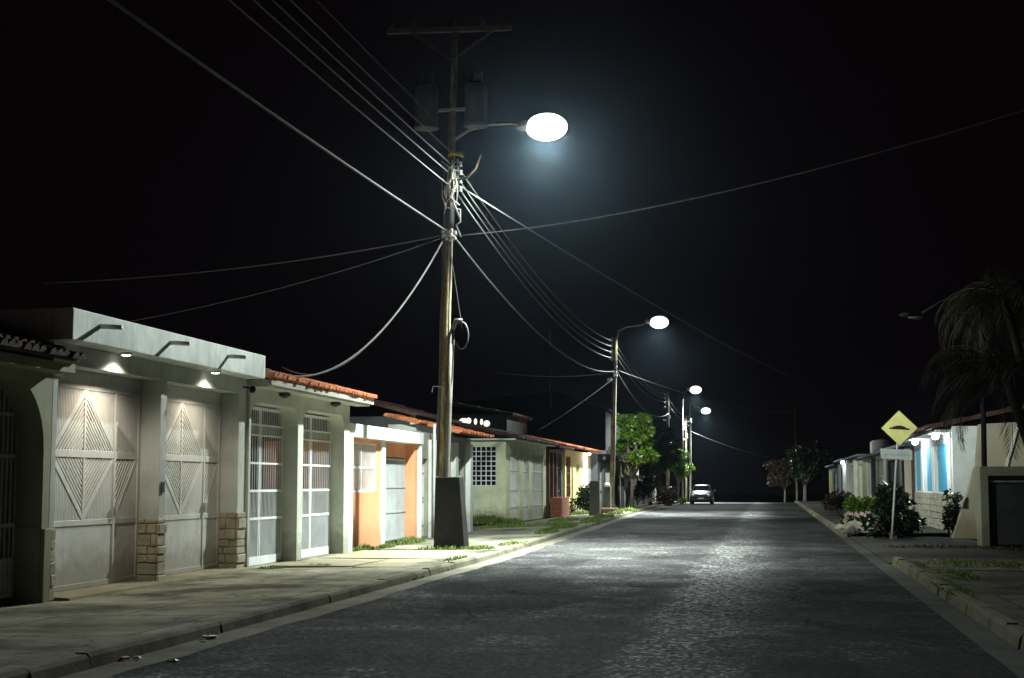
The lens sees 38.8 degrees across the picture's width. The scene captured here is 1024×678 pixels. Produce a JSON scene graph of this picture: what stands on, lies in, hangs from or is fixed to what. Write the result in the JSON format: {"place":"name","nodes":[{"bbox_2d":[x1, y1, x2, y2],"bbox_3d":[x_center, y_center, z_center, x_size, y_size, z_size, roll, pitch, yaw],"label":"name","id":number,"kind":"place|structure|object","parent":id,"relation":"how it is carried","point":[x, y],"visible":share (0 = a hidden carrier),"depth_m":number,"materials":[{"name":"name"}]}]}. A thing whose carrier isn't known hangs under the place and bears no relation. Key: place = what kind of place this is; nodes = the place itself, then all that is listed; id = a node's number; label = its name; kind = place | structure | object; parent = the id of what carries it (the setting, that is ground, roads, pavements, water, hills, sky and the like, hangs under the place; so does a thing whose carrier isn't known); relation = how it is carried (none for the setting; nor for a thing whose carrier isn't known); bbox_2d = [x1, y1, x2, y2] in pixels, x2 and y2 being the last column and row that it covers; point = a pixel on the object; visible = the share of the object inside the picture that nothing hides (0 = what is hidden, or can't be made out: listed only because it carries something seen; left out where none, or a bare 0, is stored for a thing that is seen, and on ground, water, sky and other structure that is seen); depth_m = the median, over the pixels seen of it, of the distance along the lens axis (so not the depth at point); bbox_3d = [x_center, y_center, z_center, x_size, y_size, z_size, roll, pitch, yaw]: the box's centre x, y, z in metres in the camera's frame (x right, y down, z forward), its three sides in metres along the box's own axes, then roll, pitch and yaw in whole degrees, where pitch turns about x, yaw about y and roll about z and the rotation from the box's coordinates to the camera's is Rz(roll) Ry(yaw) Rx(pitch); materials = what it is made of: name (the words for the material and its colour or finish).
{"place":"outdoors","nodes":[
{"label":"outdoors","id":0,"kind":"place"},
{"bbox_2d":[0,501,675,669],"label":"pavement","id":1,"kind":"structure","parent":0,"point":[32,633],"depth_m":18.59,"materials":[{"name":"concrete"}]},
{"bbox_2d":[52,567,254,600],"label":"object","id":2,"kind":"structure","parent":1,"relation":"on","point":[91,591],"depth_m":21.93,"materials":[{"name":"concrete"}]},
{"bbox_2d":[257,558,330,568],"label":"grass","id":3,"kind":"structure","parent":1,"relation":"on","point":[272,567],"depth_m":26.61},
{"bbox_2d":[270,550,464,567],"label":"pavement slab","id":4,"kind":"structure","parent":1,"relation":"on","point":[377,558],"depth_m":28.94,"materials":[{"name":"concrete"}]},
{"bbox_2d":[434,477,468,549],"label":"concrete slab","id":5,"kind":"structure","parent":1,"relation":"on","point":[450,524],"depth_m":33.53,"materials":[{"name":"concrete"}]},
{"bbox_2d":[418,540,525,549],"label":"grass","id":6,"kind":"structure","parent":1,"relation":"on","point":[478,547],"depth_m":33.37,"materials":[{"name":"plant"}]},
{"bbox_2d":[387,15,567,476],"bbox_3d":[-0.868,-1.398,34.192,4.378,12.723,0.835,0,-6,4],"label":"utility pole","id":7,"kind":"object","parent":1,"relation":"on","point":[545,127],"visible":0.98,"depth_m":34.44,"materials":[{"name":"paint"}]},
{"bbox_2d":[42,235,441,283],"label":"cable","id":8,"kind":"object","parent":7,"relation":"attached to","point":[241,267],"visible":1,"depth_m":34.06,"materials":[{"name":"metal"}]},
{"bbox_2d":[108,0,446,231],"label":"cable","id":9,"kind":"object","parent":7,"relation":"attached to","point":[139,20],"visible":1,"depth_m":21.50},
{"bbox_2d":[129,238,441,321],"bbox_3d":[-5.927,-1.161,31.421,10.471,3.116,0.020,4,-7,-34],"label":"cable","id":10,"kind":"object","parent":7,"relation":"attached to","point":[285,286],"visible":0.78,"depth_m":32.02,"materials":[{"name":"rubber"}]},
{"bbox_2d":[282,324,388,374],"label":"cable","id":11,"kind":"object","parent":7,"relation":"attached to","point":[331,370],"visible":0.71,"depth_m":30.80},
{"bbox_2d":[229,0,447,184],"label":"cable","id":12,"kind":"object","parent":7,"relation":"attached to","point":[269,34],"visible":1,"depth_m":24.92,"materials":[{"name":"metal"}]},
{"bbox_2d":[253,0,448,172],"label":"cable","id":13,"kind":"object","parent":7,"relation":"attached to","point":[286,29],"visible":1,"depth_m":25.73,"materials":[{"name":"metal"}]},
{"bbox_2d":[265,237,444,377],"bbox_3d":[-3.301,-0.886,31.035,0.049,3.709,7.453,-3,-6,27],"label":"cable","id":14,"kind":"object","parent":7,"relation":"attached to","point":[382,329],"visible":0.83,"depth_m":31.77,"materials":[{"name":"rubber"}]},
{"bbox_2d":[272,0,450,164],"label":"cable","id":15,"kind":"object","parent":7,"relation":"attached to","point":[306,31],"visible":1,"depth_m":26.42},
{"bbox_2d":[290,0,451,152],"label":"cable","id":16,"kind":"object","parent":7,"relation":"attached to","point":[297,6],"visible":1,"depth_m":26.97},
{"bbox_2d":[316,0,440,125],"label":"cable","id":17,"kind":"object","parent":7,"relation":"attached to","point":[369,53],"visible":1,"depth_m":28.16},
{"bbox_2d":[449,243,462,328],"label":"cable","id":18,"kind":"object","parent":7,"relation":"attached to","point":[455,284],"visible":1,"depth_m":34.31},
{"bbox_2d":[456,238,613,371],"bbox_3d":[1.969,0.074,55.459,0.044,1.063,42.608,-1,-6,9],"label":"cable","id":19,"kind":"object","parent":7,"relation":"attached to","point":[469,256],"visible":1,"depth_m":43.73,"materials":[{"name":"rubber"}]},
{"bbox_2d":[459,185,788,375],"bbox_3d":[9.492,-0.456,70.454,0.040,0.851,75.200,-2,-6,17],"label":"cable","id":20,"kind":"object","parent":7,"relation":"attached to","point":[596,270],"visible":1,"depth_m":46.52,"materials":[{"name":"metal"}]},
{"bbox_2d":[454,110,1023,235],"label":"cable","id":21,"kind":"object","parent":7,"relation":"attached to","point":[769,180],"visible":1,"depth_m":24.39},
{"bbox_2d":[550,497,568,516],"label":"planter","id":22,"kind":"object","parent":1,"relation":"on","point":[559,506],"visible":0.99,"depth_m":67.72,"materials":[{"name":"red brick"}]},
{"bbox_2d":[533,512,613,533],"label":"grass","id":23,"kind":"structure","parent":1,"relation":"on","point":[559,524],"depth_m":54.41,"materials":[{"name":"plant"}]},
{"bbox_2d":[589,481,600,515],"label":"pillar","id":24,"kind":"structure","parent":1,"relation":"on","point":[594,504],"depth_m":69.20,"materials":[{"name":"concrete"}]},
{"bbox_2d":[601,508,617,512],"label":"bench","id":25,"kind":"object","parent":1,"relation":"on","point":[604,510],"visible":0.47,"depth_m":73.84,"materials":[{"name":"wood"}]},
{"bbox_2d":[608,412,660,507],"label":"street tree","id":26,"kind":"object","parent":1,"relation":"on","point":[637,427],"visible":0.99,"depth_m":91.25,"materials":[{"name":"green plant"}]},
{"bbox_2d":[603,316,668,507],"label":"utility pole","id":27,"kind":"object","parent":1,"relation":"on","point":[659,322],"visible":0.96,"depth_m":75.99,"materials":[{"name":"paint"}]},
{"bbox_2d":[457,195,611,357],"bbox_3d":[1.984,-0.880,55.551,0.036,1.038,42.610,-1,-6,9],"label":"cable","id":28,"kind":"object","parent":27,"relation":"attached to","point":[518,277],"visible":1,"depth_m":43.31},
{"bbox_2d":[458,187,610,351],"bbox_3d":[1.984,-1.131,55.576,0.032,0.930,42.610,-1,-6,9],"label":"cable","id":29,"kind":"object","parent":27,"relation":"attached to","point":[519,270],"visible":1,"depth_m":43.84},
{"bbox_2d":[459,168,611,340],"bbox_3d":[1.994,-1.643,55.625,0.032,0.803,42.610,-1,-6,9],"label":"cable","id":30,"kind":"object","parent":27,"relation":"attached to","point":[523,258],"visible":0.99,"depth_m":44.61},
{"bbox_2d":[461,183,611,346],"bbox_3d":[1.984,-1.356,55.598,0.032,0.878,42.610,-1,-6,9],"label":"cable","id":31,"kind":"object","parent":27,"relation":"attached to","point":[524,269],"visible":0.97,"depth_m":44.76,"materials":[{"name":"metal"}]},
{"bbox_2d":[494,371,612,376],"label":"cable","id":32,"kind":"object","parent":27,"relation":"attached to","point":[554,376],"visible":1,"depth_m":75.93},
{"bbox_2d":[538,379,612,430],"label":"cable","id":33,"kind":"object","parent":27,"relation":"attached to","point":[577,405],"visible":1,"depth_m":74.60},
{"bbox_2d":[617,371,668,416],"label":"cable","id":34,"kind":"object","parent":27,"relation":"hanging from","point":[636,401],"visible":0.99,"depth_m":89.09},
{"bbox_2d":[617,370,786,412],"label":"cable","id":35,"kind":"object","parent":27,"relation":"attached to","point":[695,396],"visible":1,"depth_m":92.88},
{"bbox_2d":[636,425,681,504],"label":"street tree","id":36,"kind":"object","parent":1,"relation":"on","point":[664,447],"visible":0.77,"depth_m":101.90,"materials":[{"name":"green plant"}]},
{"bbox_2d":[663,393,670,490],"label":"utility pole","id":37,"kind":"object","parent":1,"relation":"on","point":[667,471],"visible":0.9,"depth_m":119.38,"materials":[{"name":"paint"}]},
{"bbox_2d":[683,418,687,501],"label":"utility pole","id":38,"kind":"object","parent":1,"relation":"on","point":[686,436],"visible":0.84,"depth_m":150.71,"materials":[{"name":"paint"}]},
{"bbox_2d":[686,401,710,501],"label":"street lamp","id":39,"kind":"object","parent":1,"relation":"on","point":[705,410],"visible":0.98,"depth_m":148.62,"materials":[{"name":"metal"}]},
{"bbox_2d":[352,535,425,551],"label":"grass","id":40,"kind":"structure","parent":0,"point":[405,540],"depth_m":36.47,"materials":[{"name":"plant"}]},
{"bbox_2d":[330,391,461,436],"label":"house","id":41,"kind":"structure","parent":0,"point":[383,421],"depth_m":50.61,"materials":[{"name":"tile"}]},
{"bbox_2d":[451,422,558,520],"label":"house","id":42,"kind":"structure","parent":0,"point":[509,477],"depth_m":58.40,"materials":[{"name":"green paint"}]},
{"bbox_2d":[473,446,495,485],"bbox_3d":[-1.124,5.056,57.941,1.054,1.584,0.105,-1,-6,10],"label":"window","id":43,"kind":"structure","parent":42,"relation":"in","point":[484,457],"depth_m":57.95,"materials":[{"name":"white glass"}]},
{"bbox_2d":[473,513,539,527],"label":"grass","id":44,"kind":"structure","parent":0,"point":[502,522],"depth_m":56.36,"materials":[{"name":"plant"}]},
{"bbox_2d":[0,494,1023,671],"bbox_3d":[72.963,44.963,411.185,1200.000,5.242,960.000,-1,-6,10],"label":"ground","id":45,"kind":"structure","parent":0,"point":[768,498],"depth_m":576.45,"materials":[{"name":"soil"}]},
{"bbox_2d":[0,327,85,604],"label":"house","id":46,"kind":"structure","parent":45,"relation":"on","point":[26,386],"depth_m":19.15,"materials":[{"name":"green paint"}]},
{"bbox_2d":[0,307,264,600],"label":"house","id":47,"kind":"structure","parent":45,"relation":"on","point":[148,454],"depth_m":22.70,"materials":[{"name":"paint"}]},
{"bbox_2d":[244,370,376,566],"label":"house","id":48,"kind":"structure","parent":45,"relation":"on","point":[297,478],"depth_m":29.94,"materials":[{"name":"beige paint"}]},
{"bbox_2d":[0,502,676,677],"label":"kerb","id":49,"kind":"structure","parent":45,"relation":"on","point":[80,661],"depth_m":16.11,"materials":[{"name":"concrete"}]},
{"bbox_2d":[59,503,679,677],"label":"gutter strip","id":50,"kind":"object","parent":45,"relation":"on","point":[154,657],"visible":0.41,"depth_m":17.02,"materials":[{"name":"concrete"}]},
{"bbox_2d":[202,634,217,638],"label":"litter","id":51,"kind":"object","parent":50,"relation":"on","point":[207,636],"visible":1,"depth_m":15.06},
{"bbox_2d":[348,423,423,551],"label":"house","id":52,"kind":"structure","parent":45,"relation":"on","point":[385,496],"depth_m":36.45,"materials":[{"name":"orange paint"}]},
{"bbox_2d":[353,442,375,491],"bbox_3d":[-3.623,3.066,34.793,0.050,1.180,2.670,-1,-6,10],"label":"window","id":53,"kind":"structure","parent":52,"relation":"in","point":[364,454],"depth_m":35.10,"materials":[{"name":"white paint"}]},
{"bbox_2d":[385,458,405,540],"bbox_3d":[-3.185,4.200,38.174,0.065,2.160,3.010,-1,-6,10],"label":"door","id":54,"kind":"structure","parent":52,"relation":"in","point":[395,486],"depth_m":38.54,"materials":[{"name":"grey paint"}]},
{"bbox_2d":[406,554,467,580],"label":"grass","id":55,"kind":"structure","parent":45,"relation":"on","point":[454,558],"depth_m":28.34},
{"bbox_2d":[384,413,493,540],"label":"house","id":56,"kind":"structure","parent":45,"relation":"on","point":[461,457],"depth_m":43.39,"materials":[{"name":"grey paint"}]},
{"bbox_2d":[360,402,532,438],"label":"house","id":57,"kind":"structure","parent":45,"relation":"on","point":[513,422],"depth_m":71.39,"materials":[{"name":"tile"}]},
{"bbox_2d":[501,435,573,516],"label":"carport","id":58,"kind":"object","parent":45,"relation":"on","point":[553,473],"visible":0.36,"depth_m":69.78,"materials":[{"name":"wood"}]},
{"bbox_2d":[452,390,627,461],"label":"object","id":59,"kind":"structure","parent":45,"relation":"on","point":[586,423],"depth_m":111.11,"materials":[{"name":"stone"}]},
{"bbox_2d":[550,331,550,406],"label":"antenna mast","id":60,"kind":"object","parent":59,"relation":"attached to","point":[550,368],"visible":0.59,"depth_m":111.27,"materials":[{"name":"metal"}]},
{"bbox_2d":[526,435,601,513],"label":"house","id":61,"kind":"structure","parent":45,"relation":"on","point":[576,469],"depth_m":76.82,"materials":[{"name":"yellow paint"}]},
{"bbox_2d":[566,456,570,496],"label":"window","id":62,"kind":"structure","parent":61,"relation":"in","point":[568,491],"depth_m":74.68,"materials":[{"name":"red paint"}]},
{"bbox_2d":[570,483,601,511],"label":"shrub","id":63,"kind":"object","parent":45,"relation":"on","point":[582,499],"visible":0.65,"depth_m":75.29,"materials":[{"name":"green plant"}]},
{"bbox_2d":[585,450,638,505],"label":"house","id":64,"kind":"structure","parent":45,"relation":"on","point":[620,468],"depth_m":102.56,"materials":[{"name":"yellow paint"}]},
{"bbox_2d":[620,475,656,506],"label":"garden wall","id":65,"kind":"structure","parent":45,"relation":"on","point":[625,482],"depth_m":96.29,"materials":[{"name":"concrete"}]},
{"bbox_2d":[634,476,662,505],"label":"shrub","id":66,"kind":"object","parent":45,"relation":"on","point":[646,487],"visible":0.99,"depth_m":95.84,"materials":[{"name":"green plant"}]},
{"bbox_2d":[653,485,678,505],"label":"shrub","id":67,"kind":"object","parent":45,"relation":"on","point":[664,496],"visible":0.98,"depth_m":104.43,"materials":[{"name":"green plant"}]},
{"bbox_2d":[670,449,694,502],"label":"street tree","id":68,"kind":"object","parent":45,"relation":"on","point":[680,470],"visible":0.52,"depth_m":116.29,"materials":[{"name":"green plant"}]},
{"bbox_2d":[676,497,689,504],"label":"shrub","id":69,"kind":"object","parent":45,"relation":"on","point":[682,500],"visible":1,"depth_m":109.13,"materials":[{"name":"green plant"}]},
{"bbox_2d":[682,386,701,497],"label":"street lamp","id":70,"kind":"object","parent":45,"relation":"on","point":[695,389],"visible":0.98,"depth_m":122.08,"materials":[{"name":"metal"}]},
{"bbox_2d":[763,457,798,502],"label":"street tree","id":71,"kind":"object","parent":45,"relation":"on","point":[783,479],"visible":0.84,"depth_m":144.29,"materials":[{"name":"green plant"}]},
{"bbox_2d":[794,400,797,500],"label":"utility pole","id":72,"kind":"object","parent":45,"relation":"on","point":[795,439],"visible":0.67,"depth_m":171.44,"materials":[{"name":"paint"}]},
{"bbox_2d":[784,439,834,500],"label":"street tree","id":73,"kind":"object","parent":45,"relation":"on","point":[800,457],"visible":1,"depth_m":142.36,"materials":[{"name":"green plant"}]},
{"bbox_2d":[794,501,846,536],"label":"kerb","id":74,"kind":"structure","parent":45,"relation":"on","point":[829,524],"depth_m":58.53,"materials":[{"name":"concrete"}]},
{"bbox_2d":[825,464,838,493],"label":"house","id":75,"kind":"structure","parent":45,"relation":"on","point":[833,477],"depth_m":123.33,"materials":[{"name":"grey paint"}]},
{"bbox_2d":[821,488,855,514],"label":"shrub","id":76,"kind":"object","parent":45,"relation":"on","point":[835,498],"visible":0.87,"depth_m":68.76,"materials":[{"name":"red plant"}]},
{"bbox_2d":[833,458,846,495],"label":"house","id":77,"kind":"structure","parent":45,"relation":"on","point":[841,474],"depth_m":109.79,"materials":[{"name":"paint"}]},
{"bbox_2d":[842,454,866,498],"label":"house","id":78,"kind":"structure","parent":45,"relation":"on","point":[854,474],"depth_m":89.64,"materials":[{"name":"grey paint"}]},
{"bbox_2d":[842,496,882,514],"bbox_3d":[14.684,6.947,60.131,1.359,1.240,2.074,5,-8,-42],"label":"shrub","id":79,"kind":"object","parent":45,"relation":"on","point":[855,504],"visible":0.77,"depth_m":60.13,"materials":[{"name":"green plant"}]},
{"bbox_2d":[857,451,886,509],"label":"house","id":80,"kind":"structure","parent":45,"relation":"on","point":[873,469],"depth_m":73.95,"materials":[{"name":"white paint"}]},
{"bbox_2d":[872,440,889,452],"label":"water tank","id":81,"kind":"object","parent":80,"relation":"on","point":[877,445],"visible":0.62,"depth_m":75.31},
{"bbox_2d":[878,443,915,510],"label":"house","id":82,"kind":"structure","parent":45,"relation":"on","point":[905,479],"depth_m":56.25,"materials":[{"name":"paint"}]},
{"bbox_2d":[796,503,1023,677],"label":"gutter strip","id":83,"kind":"object","parent":45,"relation":"on","point":[1008,655],"visible":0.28,"depth_m":17.41,"materials":[{"name":"concrete"}]},
{"bbox_2d":[900,508,927,534],"bbox_3d":[11.787,5.465,43.715,1.329,0.966,1.332,-1,-6,10],"label":"shrub","id":84,"kind":"object","parent":45,"relation":"on","point":[922,522],"visible":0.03,"depth_m":43.32,"materials":[{"name":"green plant"}]},
{"bbox_2d":[879,544,1023,551],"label":"grass","id":85,"kind":"structure","parent":45,"relation":"on","point":[987,548],"depth_m":35.66,"materials":[{"name":"green plant"}]},
{"bbox_2d":[892,556,1023,651],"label":"kerb","id":86,"kind":"structure","parent":45,"relation":"on","point":[1007,629],"depth_m":17.91,"materials":[{"name":"concrete"}]},
{"bbox_2d":[919,337,1023,460],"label":"palm tree","id":87,"kind":"object","parent":45,"relation":"on","point":[991,372],"visible":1,"depth_m":32.82,"materials":[{"name":"green plant"}]},
{"bbox_2d":[934,265,1023,378],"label":"palm tree","id":88,"kind":"object","parent":45,"relation":"on","point":[990,294],"visible":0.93,"depth_m":35.77,"materials":[{"name":"green plant"}]},
{"bbox_2d":[951,422,1023,538],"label":"garden wall","id":89,"kind":"structure","parent":45,"relation":"on","point":[966,525],"depth_m":42.03,"materials":[{"name":"white paint"}]},
{"bbox_2d":[0,0,1023,494],"label":"sky","id":90,"kind":"structure","parent":0,"point":[122,155],"materials":[{"name":"black"}]},
{"bbox_2d":[107,502,1019,677],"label":"road","id":91,"kind":"structure","parent":0,"point":[737,590],"depth_m":17.03,"materials":[{"name":"asphalt"}]},
{"bbox_2d":[687,485,715,503],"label":"parked car","id":92,"kind":"object","parent":91,"relation":"on","point":[702,493],"visible":1,"depth_m":111.15,"materials":[{"name":"silver metal"}]},
{"bbox_2d":[570,506,637,514],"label":"grass","id":93,"kind":"structure","parent":0,"point":[618,511],"depth_m":72.85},
{"bbox_2d":[589,450,621,507],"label":"house","id":94,"kind":"structure","parent":0,"point":[600,467],"depth_m":87.48,"materials":[{"name":"paint"}]},
{"bbox_2d":[799,501,950,532],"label":"pavement","id":95,"kind":"structure","parent":0,"point":[819,509],"depth_m":69.30,"materials":[{"name":"concrete"}]},
{"bbox_2d":[840,518,862,535],"bbox_3d":[10.525,5.819,44.874,0.817,0.588,0.614,-1,-6,10],"label":"boulder","id":96,"kind":"object","parent":95,"relation":"on","point":[847,525],"visible":0.56,"depth_m":44.83,"materials":[{"name":"stone"}]},
{"bbox_2d":[839,511,879,524],"bbox_3d":[11.515,5.998,47.866,1.570,0.726,1.885,-1,-6,10],"label":"flower bed","id":97,"kind":"object","parent":95,"relation":"on","point":[852,516],"visible":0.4,"depth_m":47.32,"materials":[{"name":"pink plant"}]},
{"bbox_2d":[860,523,878,535],"bbox_3d":[10.817,5.770,44.040,0.401,0.412,0.539,5,-8,-43],"label":"boulder","id":98,"kind":"object","parent":95,"relation":"on","point":[863,531],"visible":0.27,"depth_m":43.98,"materials":[{"name":"stone"}]},
{"bbox_2d":[849,536,1023,562],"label":"driveway","id":99,"kind":"structure","parent":0,"point":[886,553],"depth_m":34.97,"materials":[{"name":"concrete"}]},
{"bbox_2d":[845,526,857,535],"bbox_3d":[10.167,5.746,43.548,0.395,0.303,0.302,-5,-7,39],"label":"boulder","id":100,"kind":"object","parent":99,"relation":"on","point":[851,530],"visible":1,"depth_m":43.45,"materials":[{"name":"stone"}]},
{"bbox_2d":[860,481,919,537],"bbox_3d":[11.006,4.987,42.266,1.769,1.781,1.771,-1,-6,10],"label":"shrub","id":101,"kind":"object","parent":99,"relation":"on","point":[906,521],"visible":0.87,"depth_m":42.09,"materials":[{"name":"green plant"}]},
{"bbox_2d":[881,410,917,539],"bbox_3d":[10.896,3.819,40.866,1.040,3.652,0.100,-1,-6,10],"label":"warning sign","id":102,"kind":"object","parent":99,"relation":"on","point":[899,428],"visible":1,"depth_m":40.93,"materials":[{"name":"metal"}]},
{"bbox_2d":[899,293,986,465],"bbox_3d":[11.502,2.082,38.775,2.168,6.696,0.220,-1,-6,10],"label":"street lamp","id":103,"kind":"object","parent":99,"relation":"on","point":[983,429],"visible":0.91,"depth_m":38.56,"materials":[{"name":"metal"}]},
{"bbox_2d":[941,488,960,536],"bbox_3d":[13.039,5.143,43.103,0.703,1.469,0.723,-1,-6,10],"label":"shrub","id":104,"kind":"object","parent":99,"relation":"on","point":[952,511],"visible":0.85,"depth_m":43.02,"materials":[{"name":"green plant"}]},
{"bbox_2d":[975,466,1023,546],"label":"wall","id":105,"kind":"structure","parent":99,"relation":"on","point":[999,505],"depth_m":36.66,"materials":[{"name":"paint"}]},
{"bbox_2d":[904,404,1023,534],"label":"house","id":106,"kind":"structure","parent":0,"point":[952,467],"depth_m":46.40,"materials":[{"name":"white paint"}]},
{"bbox_2d":[904,558,1023,627],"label":"pavement","id":107,"kind":"structure","parent":0,"point":[1001,592],"depth_m":20.88,"materials":[{"name":"concrete"}]},
{"bbox_2d":[917,558,1023,598],"bbox_3d":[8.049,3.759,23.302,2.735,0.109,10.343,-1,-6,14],"label":"grass","id":108,"kind":"structure","parent":107,"relation":"on","point":[955,573],"depth_m":24.78,"materials":[{"name":"plant"}]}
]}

